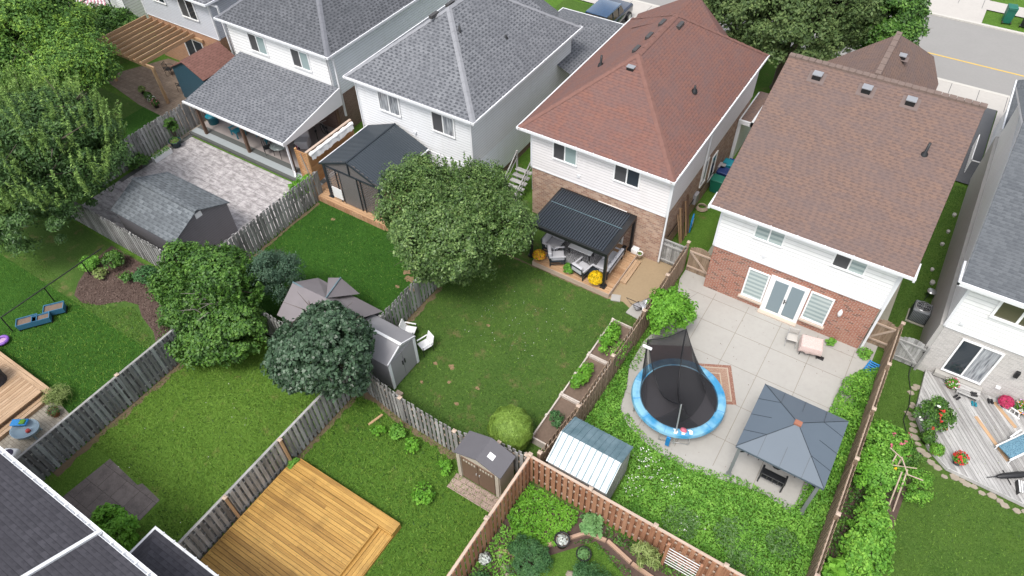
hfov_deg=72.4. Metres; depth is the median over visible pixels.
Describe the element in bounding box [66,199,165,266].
fence
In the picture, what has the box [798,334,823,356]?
tablecloth
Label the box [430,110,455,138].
window
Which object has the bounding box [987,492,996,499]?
edging stone
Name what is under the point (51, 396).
ornamental grass
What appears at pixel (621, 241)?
patio door
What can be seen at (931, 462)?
edging stone
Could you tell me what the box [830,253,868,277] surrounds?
window
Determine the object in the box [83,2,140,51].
bush
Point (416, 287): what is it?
fence
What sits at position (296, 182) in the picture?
climbing plant
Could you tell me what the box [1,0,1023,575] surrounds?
ground
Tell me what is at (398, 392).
step block
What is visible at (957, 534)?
grass
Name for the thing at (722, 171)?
wheeled bin
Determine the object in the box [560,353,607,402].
raised bed
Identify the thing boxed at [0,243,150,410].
grass
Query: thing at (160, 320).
garden bush
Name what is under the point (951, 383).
flower pot
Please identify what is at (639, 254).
flower pot
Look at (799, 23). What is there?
street tree
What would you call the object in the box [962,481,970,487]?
edging stone
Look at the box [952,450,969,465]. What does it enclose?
flower pot
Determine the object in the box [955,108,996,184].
driveway asphalt
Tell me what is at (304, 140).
covered armchair
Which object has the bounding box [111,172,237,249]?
garden shed
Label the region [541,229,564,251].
sofa
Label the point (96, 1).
parasol
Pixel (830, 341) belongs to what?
weed clump
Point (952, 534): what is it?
grass tufts
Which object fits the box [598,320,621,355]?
bed plant
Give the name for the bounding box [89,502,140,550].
garden shrub
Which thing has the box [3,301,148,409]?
grass tufts
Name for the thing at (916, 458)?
garden bush
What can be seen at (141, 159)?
climbing plant
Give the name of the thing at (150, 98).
flower pot
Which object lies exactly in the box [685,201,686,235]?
lumber
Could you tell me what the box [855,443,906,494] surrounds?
garden bush
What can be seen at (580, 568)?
fern clump
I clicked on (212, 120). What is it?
storage tub
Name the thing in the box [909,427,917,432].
edging stone
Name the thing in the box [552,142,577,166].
window
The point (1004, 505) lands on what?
edging stone
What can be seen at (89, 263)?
garden bush
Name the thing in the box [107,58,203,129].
brown patio
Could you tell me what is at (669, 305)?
plum bush
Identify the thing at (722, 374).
rug
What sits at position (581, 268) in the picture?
armchair
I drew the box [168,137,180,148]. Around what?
flower pot
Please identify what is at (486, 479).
door
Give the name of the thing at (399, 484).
grass
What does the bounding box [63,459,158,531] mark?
slab pad
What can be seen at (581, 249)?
coffee table
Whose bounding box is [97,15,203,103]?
pergola
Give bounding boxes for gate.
[657,238,686,265]
[686,247,711,277]
[864,319,899,349]
[893,337,930,369]
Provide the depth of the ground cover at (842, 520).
25.74 m
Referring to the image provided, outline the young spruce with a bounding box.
[246,242,306,303]
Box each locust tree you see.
[0,0,102,93]
[10,15,123,97]
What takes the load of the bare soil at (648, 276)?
on the lawn worn
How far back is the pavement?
50.40 m
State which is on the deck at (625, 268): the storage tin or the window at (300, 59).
the storage tin
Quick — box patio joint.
[625,289,854,502]
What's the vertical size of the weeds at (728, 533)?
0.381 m
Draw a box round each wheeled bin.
[709,173,724,192]
[716,166,729,176]
[723,158,733,167]
[1001,3,1018,24]
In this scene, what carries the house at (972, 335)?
on the ground at (703, 230)
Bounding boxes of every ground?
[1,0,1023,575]
[544,326,866,575]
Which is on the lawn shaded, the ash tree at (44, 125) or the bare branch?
the ash tree at (44, 125)
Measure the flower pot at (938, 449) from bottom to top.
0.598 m
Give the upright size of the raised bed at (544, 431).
0.500 m
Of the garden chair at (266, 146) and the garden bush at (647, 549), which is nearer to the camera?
the garden bush at (647, 549)
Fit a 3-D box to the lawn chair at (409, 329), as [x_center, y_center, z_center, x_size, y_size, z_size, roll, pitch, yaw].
[-4.654,1.880,31.483,0.681,0.902,0.571,9,49,9]
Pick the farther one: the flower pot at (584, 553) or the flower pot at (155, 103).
the flower pot at (155, 103)
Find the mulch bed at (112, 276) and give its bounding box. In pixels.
[74,246,177,373]
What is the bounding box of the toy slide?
[863,360,879,376]
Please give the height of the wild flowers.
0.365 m
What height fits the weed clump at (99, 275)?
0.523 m
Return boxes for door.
[182,37,203,55]
[390,352,405,385]
[401,340,416,373]
[461,456,478,484]
[477,466,495,494]
[599,201,626,244]
[759,274,810,322]
[940,338,1004,384]
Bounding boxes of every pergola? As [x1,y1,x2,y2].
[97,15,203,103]
[528,187,636,288]
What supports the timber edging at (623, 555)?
on the garden soil at (574, 529)
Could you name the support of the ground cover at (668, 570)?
on the garden soil at (574, 529)
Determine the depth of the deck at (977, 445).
27.55 m
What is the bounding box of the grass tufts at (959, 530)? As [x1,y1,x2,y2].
[880,473,1022,575]
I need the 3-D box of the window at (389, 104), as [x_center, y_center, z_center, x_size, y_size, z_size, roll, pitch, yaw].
[-6.440,-9.621,36.519,1.440,1.220,0.070,25,53,22]
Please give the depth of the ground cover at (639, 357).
30.89 m
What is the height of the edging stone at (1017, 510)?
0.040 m
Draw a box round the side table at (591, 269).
[587,267,598,276]
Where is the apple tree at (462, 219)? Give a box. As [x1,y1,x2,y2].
[372,147,539,287]
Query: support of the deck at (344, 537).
on the ground at (703, 230)
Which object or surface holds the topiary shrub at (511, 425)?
on the lawn worn
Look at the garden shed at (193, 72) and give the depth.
43.44 m
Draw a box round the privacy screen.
[294,119,353,189]
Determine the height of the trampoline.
2.515 m
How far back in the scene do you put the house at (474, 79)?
36.09 m
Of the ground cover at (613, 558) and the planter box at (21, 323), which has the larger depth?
the planter box at (21, 323)
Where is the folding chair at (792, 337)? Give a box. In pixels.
[784,326,800,348]
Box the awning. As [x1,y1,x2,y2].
[309,121,353,159]
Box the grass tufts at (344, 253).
[263,205,412,319]
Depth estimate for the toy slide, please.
30.00 m
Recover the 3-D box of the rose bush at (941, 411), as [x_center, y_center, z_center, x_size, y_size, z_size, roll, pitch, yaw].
[16.576,5.012,27.443,1.596,1.847,1.540,-2,48,-1]
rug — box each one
[546,241,613,264]
[699,363,735,404]
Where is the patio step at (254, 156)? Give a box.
[192,128,322,185]
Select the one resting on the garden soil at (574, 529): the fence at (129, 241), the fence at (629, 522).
the fence at (629, 522)
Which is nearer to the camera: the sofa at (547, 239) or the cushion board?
the sofa at (547, 239)
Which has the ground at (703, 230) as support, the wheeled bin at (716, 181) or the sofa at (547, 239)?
the wheeled bin at (716, 181)
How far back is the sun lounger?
26.84 m
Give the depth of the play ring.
31.95 m
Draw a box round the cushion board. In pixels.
[332,186,343,199]
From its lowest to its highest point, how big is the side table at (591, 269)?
0.430 m
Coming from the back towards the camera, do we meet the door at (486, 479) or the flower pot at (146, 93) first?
the flower pot at (146, 93)
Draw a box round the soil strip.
[51,202,607,559]
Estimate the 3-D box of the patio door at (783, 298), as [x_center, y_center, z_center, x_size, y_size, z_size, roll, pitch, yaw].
[12.106,0.536,31.137,1.700,2.280,0.135,25,53,22]
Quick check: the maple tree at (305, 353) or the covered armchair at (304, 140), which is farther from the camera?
the covered armchair at (304, 140)
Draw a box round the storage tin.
[631,245,639,254]
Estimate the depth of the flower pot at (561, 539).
24.91 m
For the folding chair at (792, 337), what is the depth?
30.64 m
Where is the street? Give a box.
[639,0,1023,95]
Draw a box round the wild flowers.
[637,454,661,476]
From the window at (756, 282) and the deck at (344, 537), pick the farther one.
the window at (756, 282)
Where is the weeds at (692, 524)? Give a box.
[661,503,700,539]
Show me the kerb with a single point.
(979, 24)
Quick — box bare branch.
[180,291,217,320]
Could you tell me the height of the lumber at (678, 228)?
1.908 m
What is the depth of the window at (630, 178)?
32.01 m
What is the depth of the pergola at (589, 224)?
33.02 m
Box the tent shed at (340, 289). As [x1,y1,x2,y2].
[277,277,382,345]
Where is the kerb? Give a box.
[632,0,1023,97]
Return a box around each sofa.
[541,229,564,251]
[593,247,625,279]
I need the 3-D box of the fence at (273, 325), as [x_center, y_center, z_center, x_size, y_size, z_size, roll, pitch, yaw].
[-9.766,2.169,30.765,7.603,1.788,0.130,25,53,22]
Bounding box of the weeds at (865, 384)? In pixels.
[828,367,878,484]
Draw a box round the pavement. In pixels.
[584,0,1023,154]
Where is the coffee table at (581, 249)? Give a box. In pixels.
[568,243,593,260]
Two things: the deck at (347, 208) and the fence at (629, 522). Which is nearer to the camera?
the fence at (629, 522)
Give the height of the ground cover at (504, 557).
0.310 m
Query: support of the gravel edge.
on the ground at (703, 230)
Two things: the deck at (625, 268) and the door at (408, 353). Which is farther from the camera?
the deck at (625, 268)
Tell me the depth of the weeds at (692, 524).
25.44 m
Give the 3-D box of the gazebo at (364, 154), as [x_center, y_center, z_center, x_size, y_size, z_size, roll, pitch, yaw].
[-7.219,-6.469,37.120,4.280,3.091,3.935,25,53,22]
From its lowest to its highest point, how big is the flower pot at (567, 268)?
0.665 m
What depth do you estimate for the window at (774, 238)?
29.34 m
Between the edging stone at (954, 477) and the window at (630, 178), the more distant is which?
the window at (630, 178)
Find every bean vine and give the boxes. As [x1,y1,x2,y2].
[817,556,849,575]
[835,483,896,575]
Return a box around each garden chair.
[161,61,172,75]
[228,125,246,138]
[260,138,274,155]
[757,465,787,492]
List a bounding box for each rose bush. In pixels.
[864,417,915,463]
[910,395,958,434]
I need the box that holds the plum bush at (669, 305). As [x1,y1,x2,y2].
[646,285,698,334]
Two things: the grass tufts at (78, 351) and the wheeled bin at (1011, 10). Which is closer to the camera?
the grass tufts at (78, 351)
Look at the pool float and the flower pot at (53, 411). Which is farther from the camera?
the pool float
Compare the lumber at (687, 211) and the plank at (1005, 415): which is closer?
the plank at (1005, 415)
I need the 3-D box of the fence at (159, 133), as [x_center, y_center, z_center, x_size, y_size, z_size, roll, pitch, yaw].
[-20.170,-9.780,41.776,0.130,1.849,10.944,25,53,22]
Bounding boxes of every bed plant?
[549,409,564,428]
[569,360,593,387]
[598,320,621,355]
[610,340,631,365]
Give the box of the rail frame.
[0,248,101,331]
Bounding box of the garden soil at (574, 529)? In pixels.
[467,482,688,575]
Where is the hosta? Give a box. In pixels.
[579,512,604,538]
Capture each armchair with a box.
[294,130,310,149]
[546,245,565,266]
[570,256,593,281]
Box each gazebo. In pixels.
[318,123,428,220]
[725,383,848,514]
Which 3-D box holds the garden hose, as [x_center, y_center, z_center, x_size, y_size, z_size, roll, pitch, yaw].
[16.287,4.845,28.616,0.583,0.299,4.383,10,49,10]
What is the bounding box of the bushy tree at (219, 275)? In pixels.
[145,238,268,369]
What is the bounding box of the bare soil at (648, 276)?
[608,256,672,307]
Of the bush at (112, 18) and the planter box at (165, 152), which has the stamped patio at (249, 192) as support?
the planter box at (165, 152)
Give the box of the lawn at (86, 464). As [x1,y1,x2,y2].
[43,333,350,555]
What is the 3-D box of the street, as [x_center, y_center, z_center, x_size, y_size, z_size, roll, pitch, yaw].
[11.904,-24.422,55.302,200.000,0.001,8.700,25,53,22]
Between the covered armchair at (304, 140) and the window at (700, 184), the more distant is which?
the covered armchair at (304, 140)
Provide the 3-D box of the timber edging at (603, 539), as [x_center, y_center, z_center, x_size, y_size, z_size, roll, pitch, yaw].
[3.071,9.021,25.348,0.707,0.130,0.130,18,51,17]
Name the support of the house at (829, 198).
on the ground at (703, 230)
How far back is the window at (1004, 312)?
26.02 m
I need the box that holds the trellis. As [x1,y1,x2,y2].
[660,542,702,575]
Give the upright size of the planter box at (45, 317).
0.420 m
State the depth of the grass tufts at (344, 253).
35.43 m
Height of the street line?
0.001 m
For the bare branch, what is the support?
attached to the bushy tree at (219, 275)
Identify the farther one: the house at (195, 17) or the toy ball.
the house at (195, 17)
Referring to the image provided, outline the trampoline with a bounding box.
[631,329,725,445]
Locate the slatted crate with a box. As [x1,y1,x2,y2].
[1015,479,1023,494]
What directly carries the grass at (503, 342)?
on the lawn worn
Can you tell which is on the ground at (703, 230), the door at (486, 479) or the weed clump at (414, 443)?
the weed clump at (414, 443)
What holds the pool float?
on the ground at (703, 230)
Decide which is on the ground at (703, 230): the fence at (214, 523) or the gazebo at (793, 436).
the fence at (214, 523)
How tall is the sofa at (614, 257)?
0.840 m
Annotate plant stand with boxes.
[997,404,1019,418]
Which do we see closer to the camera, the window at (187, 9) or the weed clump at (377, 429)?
the weed clump at (377, 429)
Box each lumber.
[677,215,679,243]
[679,208,681,242]
[682,201,683,240]
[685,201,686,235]
[687,194,688,233]
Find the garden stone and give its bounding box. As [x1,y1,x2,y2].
[565,570,572,575]
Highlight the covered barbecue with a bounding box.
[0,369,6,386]
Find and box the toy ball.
[680,427,686,432]
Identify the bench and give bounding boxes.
[954,383,980,402]
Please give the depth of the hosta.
25.24 m
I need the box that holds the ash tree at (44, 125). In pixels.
[0,58,135,257]
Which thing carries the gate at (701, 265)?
attached to the house at (829, 198)
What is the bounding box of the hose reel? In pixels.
[696,203,707,211]
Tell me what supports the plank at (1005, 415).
on the deck at (977, 445)
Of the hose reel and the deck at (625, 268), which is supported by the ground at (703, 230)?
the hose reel
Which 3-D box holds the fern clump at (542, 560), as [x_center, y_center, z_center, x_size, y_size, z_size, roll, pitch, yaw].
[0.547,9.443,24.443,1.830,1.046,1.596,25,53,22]
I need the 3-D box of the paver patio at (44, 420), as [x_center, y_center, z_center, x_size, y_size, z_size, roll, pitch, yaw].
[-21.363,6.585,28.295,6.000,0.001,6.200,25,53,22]
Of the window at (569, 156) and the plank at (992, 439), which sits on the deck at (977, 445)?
the plank at (992, 439)
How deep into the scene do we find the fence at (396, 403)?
27.68 m
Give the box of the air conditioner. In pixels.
[905,300,932,327]
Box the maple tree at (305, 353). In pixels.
[259,293,376,402]
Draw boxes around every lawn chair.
[399,319,418,334]
[417,330,433,356]
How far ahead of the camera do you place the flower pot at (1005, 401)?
28.14 m
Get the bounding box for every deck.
[0,352,50,440]
[200,459,400,575]
[313,174,410,231]
[532,243,640,297]
[914,370,1023,507]
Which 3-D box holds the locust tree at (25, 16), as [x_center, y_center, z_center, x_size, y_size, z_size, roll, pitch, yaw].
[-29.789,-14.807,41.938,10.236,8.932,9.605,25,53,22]
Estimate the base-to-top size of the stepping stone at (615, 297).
0.050 m
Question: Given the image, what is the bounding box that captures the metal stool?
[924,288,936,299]
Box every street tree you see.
[702,0,888,88]
[837,0,931,49]
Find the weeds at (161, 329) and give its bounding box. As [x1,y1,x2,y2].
[155,310,169,340]
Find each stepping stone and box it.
[611,294,620,301]
[626,305,641,318]
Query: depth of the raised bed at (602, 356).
30.75 m
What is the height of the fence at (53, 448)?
1.930 m
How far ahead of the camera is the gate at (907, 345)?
29.53 m
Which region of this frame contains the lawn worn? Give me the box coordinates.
[367,198,685,487]
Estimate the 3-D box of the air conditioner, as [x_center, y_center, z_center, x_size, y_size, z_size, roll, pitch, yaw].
[18.423,1.099,31.558,0.840,0.842,0.840,25,53,22]
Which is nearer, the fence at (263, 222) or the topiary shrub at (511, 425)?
the topiary shrub at (511, 425)
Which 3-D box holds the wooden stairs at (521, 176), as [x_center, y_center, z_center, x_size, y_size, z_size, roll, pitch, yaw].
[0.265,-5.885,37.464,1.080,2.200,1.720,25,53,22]
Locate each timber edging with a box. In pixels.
[531,532,586,549]
[587,533,606,542]
[606,539,631,563]
[631,562,652,575]
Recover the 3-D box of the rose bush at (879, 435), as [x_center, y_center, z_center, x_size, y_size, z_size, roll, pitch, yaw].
[14.424,5.980,26.910,1.932,1.437,2.052,-34,56,-26]
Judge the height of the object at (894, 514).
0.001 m
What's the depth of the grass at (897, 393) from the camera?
29.22 m
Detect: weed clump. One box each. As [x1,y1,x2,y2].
[91,267,108,278]
[115,270,133,282]
[286,457,299,468]
[369,425,386,435]
[388,422,405,440]
[404,437,419,453]
[411,480,435,504]
[436,458,452,476]
[825,337,836,345]
[856,347,873,359]
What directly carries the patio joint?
on the patio slab at (779, 369)
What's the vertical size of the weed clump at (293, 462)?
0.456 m
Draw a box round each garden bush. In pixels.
[77,255,100,271]
[101,249,127,269]
[131,265,156,283]
[155,307,169,326]
[471,568,489,575]
[630,539,661,571]
[853,442,881,489]
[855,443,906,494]
[897,441,927,468]
[897,463,936,507]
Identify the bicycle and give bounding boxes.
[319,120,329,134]
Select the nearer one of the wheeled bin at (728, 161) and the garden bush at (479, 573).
the garden bush at (479, 573)
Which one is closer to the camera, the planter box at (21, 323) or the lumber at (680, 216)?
the planter box at (21, 323)
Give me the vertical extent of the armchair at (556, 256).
0.840 m
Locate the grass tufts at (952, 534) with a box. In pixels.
[887,467,1023,575]
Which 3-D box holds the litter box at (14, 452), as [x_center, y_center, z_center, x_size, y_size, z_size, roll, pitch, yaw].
[-20.070,6.685,27.970,0.600,0.305,0.520,2,48,3]
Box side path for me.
[707,245,901,340]
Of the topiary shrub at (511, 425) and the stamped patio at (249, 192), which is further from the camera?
the stamped patio at (249, 192)
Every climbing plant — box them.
[126,152,149,169]
[163,117,178,136]
[283,173,312,202]
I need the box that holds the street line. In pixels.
[928,52,1023,76]
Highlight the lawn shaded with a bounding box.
[0,62,158,348]
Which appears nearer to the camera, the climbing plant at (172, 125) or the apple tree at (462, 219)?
the apple tree at (462, 219)
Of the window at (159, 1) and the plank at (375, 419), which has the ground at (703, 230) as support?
the plank at (375, 419)
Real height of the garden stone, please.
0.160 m
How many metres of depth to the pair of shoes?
28.59 m
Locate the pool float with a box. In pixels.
[689,214,694,232]
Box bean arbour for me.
[879,447,922,511]
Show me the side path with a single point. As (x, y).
(885, 315)
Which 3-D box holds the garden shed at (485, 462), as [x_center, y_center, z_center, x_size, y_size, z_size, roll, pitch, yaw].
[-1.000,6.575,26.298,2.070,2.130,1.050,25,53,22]
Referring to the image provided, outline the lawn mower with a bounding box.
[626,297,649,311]
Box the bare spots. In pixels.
[331,218,489,405]
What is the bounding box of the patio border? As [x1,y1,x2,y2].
[119,125,326,189]
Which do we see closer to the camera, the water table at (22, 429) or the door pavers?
the door pavers
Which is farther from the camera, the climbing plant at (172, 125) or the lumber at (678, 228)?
the climbing plant at (172, 125)
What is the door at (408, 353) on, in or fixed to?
in the garden shed at (395, 360)
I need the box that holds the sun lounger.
[994,429,1023,463]
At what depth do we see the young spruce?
30.74 m
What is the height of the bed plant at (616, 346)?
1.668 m
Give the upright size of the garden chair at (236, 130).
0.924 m
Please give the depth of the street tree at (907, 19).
38.48 m
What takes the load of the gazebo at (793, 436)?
on the patio slab at (779, 369)
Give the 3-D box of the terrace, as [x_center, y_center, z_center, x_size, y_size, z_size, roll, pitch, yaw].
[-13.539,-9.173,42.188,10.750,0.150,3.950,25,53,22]
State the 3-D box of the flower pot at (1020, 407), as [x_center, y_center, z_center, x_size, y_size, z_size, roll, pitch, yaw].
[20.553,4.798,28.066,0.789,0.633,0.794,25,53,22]
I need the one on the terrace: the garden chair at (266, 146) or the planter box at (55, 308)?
the garden chair at (266, 146)
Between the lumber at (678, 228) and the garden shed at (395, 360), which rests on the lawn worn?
the garden shed at (395, 360)
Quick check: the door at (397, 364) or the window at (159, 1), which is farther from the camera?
the window at (159, 1)
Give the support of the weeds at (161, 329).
on the mulch bed at (112, 276)
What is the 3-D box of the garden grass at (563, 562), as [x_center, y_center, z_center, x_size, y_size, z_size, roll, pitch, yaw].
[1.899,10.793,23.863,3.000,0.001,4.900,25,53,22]
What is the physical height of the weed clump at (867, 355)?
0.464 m
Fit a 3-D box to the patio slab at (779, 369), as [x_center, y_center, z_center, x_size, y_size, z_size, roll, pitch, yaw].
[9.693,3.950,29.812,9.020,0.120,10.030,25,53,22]
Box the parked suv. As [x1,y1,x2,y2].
[585,0,632,22]
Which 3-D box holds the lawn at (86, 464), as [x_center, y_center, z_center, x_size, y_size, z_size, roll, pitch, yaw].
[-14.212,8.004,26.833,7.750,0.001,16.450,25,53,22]
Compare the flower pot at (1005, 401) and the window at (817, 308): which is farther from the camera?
the window at (817, 308)
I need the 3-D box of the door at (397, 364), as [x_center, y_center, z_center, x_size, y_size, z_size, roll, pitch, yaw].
[-4.769,3.430,29.450,0.070,1.650,0.700,25,53,22]
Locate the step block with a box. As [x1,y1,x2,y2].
[395,390,402,395]
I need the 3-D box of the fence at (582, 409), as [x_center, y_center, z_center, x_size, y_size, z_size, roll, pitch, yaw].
[4.757,2.580,29.891,0.336,1.940,13.267,26,54,23]
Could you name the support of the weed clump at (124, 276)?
on the mulch bed at (112, 276)
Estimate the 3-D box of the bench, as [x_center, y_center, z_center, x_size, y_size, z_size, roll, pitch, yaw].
[18.768,4.322,28.815,0.840,0.230,0.510,25,53,22]
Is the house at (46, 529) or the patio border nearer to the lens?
the house at (46, 529)
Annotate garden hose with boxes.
[903,364,922,456]
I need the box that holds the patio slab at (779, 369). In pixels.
[620,270,877,512]
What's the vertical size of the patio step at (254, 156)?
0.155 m
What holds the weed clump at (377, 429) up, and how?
on the ground at (703, 230)
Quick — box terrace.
[204,119,337,179]
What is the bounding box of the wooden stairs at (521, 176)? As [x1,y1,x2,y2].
[505,150,531,198]
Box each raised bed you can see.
[531,393,577,449]
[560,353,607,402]
[588,318,632,368]
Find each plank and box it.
[368,414,382,425]
[974,416,1009,461]
[994,402,1016,427]
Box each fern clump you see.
[506,533,553,575]
[571,558,616,575]
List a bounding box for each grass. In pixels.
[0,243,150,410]
[41,382,72,406]
[252,201,424,320]
[303,396,518,575]
[389,252,634,434]
[535,541,622,575]
[875,366,916,424]
[889,185,963,336]
[890,466,1023,575]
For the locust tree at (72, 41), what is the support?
on the lawn shaded
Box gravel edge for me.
[152,120,206,155]
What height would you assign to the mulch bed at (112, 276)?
0.001 m
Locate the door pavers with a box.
[447,473,498,511]
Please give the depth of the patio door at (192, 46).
46.29 m
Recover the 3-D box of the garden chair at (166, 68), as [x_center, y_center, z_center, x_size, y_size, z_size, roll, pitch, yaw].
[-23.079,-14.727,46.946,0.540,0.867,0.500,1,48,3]
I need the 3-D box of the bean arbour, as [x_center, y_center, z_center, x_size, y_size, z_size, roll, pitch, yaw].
[13.986,7.112,25.844,1.433,1.538,1.519,-28,53,-22]
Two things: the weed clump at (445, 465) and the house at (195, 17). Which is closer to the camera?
the weed clump at (445, 465)
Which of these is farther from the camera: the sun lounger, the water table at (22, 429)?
the water table at (22, 429)
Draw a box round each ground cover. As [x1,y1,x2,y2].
[469,523,521,575]
[506,483,578,549]
[574,537,630,575]
[603,526,695,575]
[622,283,681,368]
[819,417,909,574]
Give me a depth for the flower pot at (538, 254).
34.08 m
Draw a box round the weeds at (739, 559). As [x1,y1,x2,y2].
[727,549,770,575]
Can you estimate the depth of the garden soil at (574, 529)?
25.21 m
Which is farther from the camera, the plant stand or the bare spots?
the bare spots
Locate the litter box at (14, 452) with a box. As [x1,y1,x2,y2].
[4,448,20,457]
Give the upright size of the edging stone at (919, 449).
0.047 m
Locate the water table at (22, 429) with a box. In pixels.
[9,419,41,440]
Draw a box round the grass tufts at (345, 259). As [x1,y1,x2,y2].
[252,206,427,319]
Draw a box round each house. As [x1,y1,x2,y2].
[0,446,218,575]
[105,0,148,18]
[141,0,238,60]
[182,0,449,177]
[342,0,623,176]
[516,0,769,261]
[703,31,987,350]
[917,80,1023,406]
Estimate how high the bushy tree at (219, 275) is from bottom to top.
4.511 m
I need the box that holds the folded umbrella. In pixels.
[987,470,1023,484]
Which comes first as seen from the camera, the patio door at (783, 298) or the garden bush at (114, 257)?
the patio door at (783, 298)
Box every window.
[153,0,166,4]
[177,0,199,21]
[246,31,268,56]
[288,47,311,72]
[376,90,400,117]
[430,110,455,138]
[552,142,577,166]
[612,164,640,189]
[699,157,709,187]
[707,150,718,182]
[740,267,770,302]
[752,224,786,248]
[800,291,834,325]
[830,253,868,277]
[989,301,1023,329]
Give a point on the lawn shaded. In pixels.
(61, 258)
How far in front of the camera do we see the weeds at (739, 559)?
24.37 m
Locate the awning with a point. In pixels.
(339, 135)
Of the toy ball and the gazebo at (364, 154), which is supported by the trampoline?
the toy ball
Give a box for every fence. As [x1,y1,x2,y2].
[15,328,180,480]
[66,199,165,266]
[94,103,206,185]
[177,366,353,559]
[219,171,322,257]
[252,306,349,377]
[367,374,527,472]
[378,252,449,326]
[447,451,744,575]
[537,240,690,476]
[806,321,905,575]
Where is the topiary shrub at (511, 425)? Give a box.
[487,404,533,451]
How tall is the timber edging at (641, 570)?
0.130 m
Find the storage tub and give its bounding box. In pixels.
[205,114,218,125]
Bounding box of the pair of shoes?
[970,391,977,396]
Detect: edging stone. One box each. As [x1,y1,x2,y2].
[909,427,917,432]
[909,433,919,440]
[916,447,924,453]
[921,451,931,457]
[927,459,935,465]
[933,464,942,470]
[949,473,960,480]
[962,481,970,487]
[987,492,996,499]
[1000,501,1009,508]
[1012,508,1020,513]
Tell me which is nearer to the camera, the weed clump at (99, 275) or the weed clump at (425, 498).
the weed clump at (425, 498)
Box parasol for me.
[76,0,105,4]
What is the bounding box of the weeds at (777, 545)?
[765,526,799,560]
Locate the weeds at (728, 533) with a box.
[712,516,758,558]
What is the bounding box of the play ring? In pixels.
[0,335,8,345]
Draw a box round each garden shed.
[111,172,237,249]
[170,41,234,97]
[365,315,418,389]
[454,431,515,497]
[546,417,632,509]
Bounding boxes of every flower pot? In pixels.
[45,405,59,417]
[138,85,144,93]
[143,91,151,97]
[147,95,155,101]
[150,98,159,107]
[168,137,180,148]
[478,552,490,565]
[532,249,545,260]
[554,531,569,548]
[563,262,573,273]
[576,546,591,561]
[587,270,602,284]
[636,250,642,257]
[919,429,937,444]
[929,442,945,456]
[944,376,959,389]
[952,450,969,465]
[998,395,1014,408]
[1014,399,1023,414]
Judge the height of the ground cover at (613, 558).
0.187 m
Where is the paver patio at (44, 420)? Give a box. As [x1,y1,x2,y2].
[0,393,68,452]
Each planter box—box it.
[15,313,40,330]
[31,312,53,327]
[42,301,67,314]
[151,145,172,162]
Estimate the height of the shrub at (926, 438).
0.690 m
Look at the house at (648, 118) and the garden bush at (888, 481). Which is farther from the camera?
the house at (648, 118)
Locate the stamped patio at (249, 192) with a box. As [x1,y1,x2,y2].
[82,137,315,249]

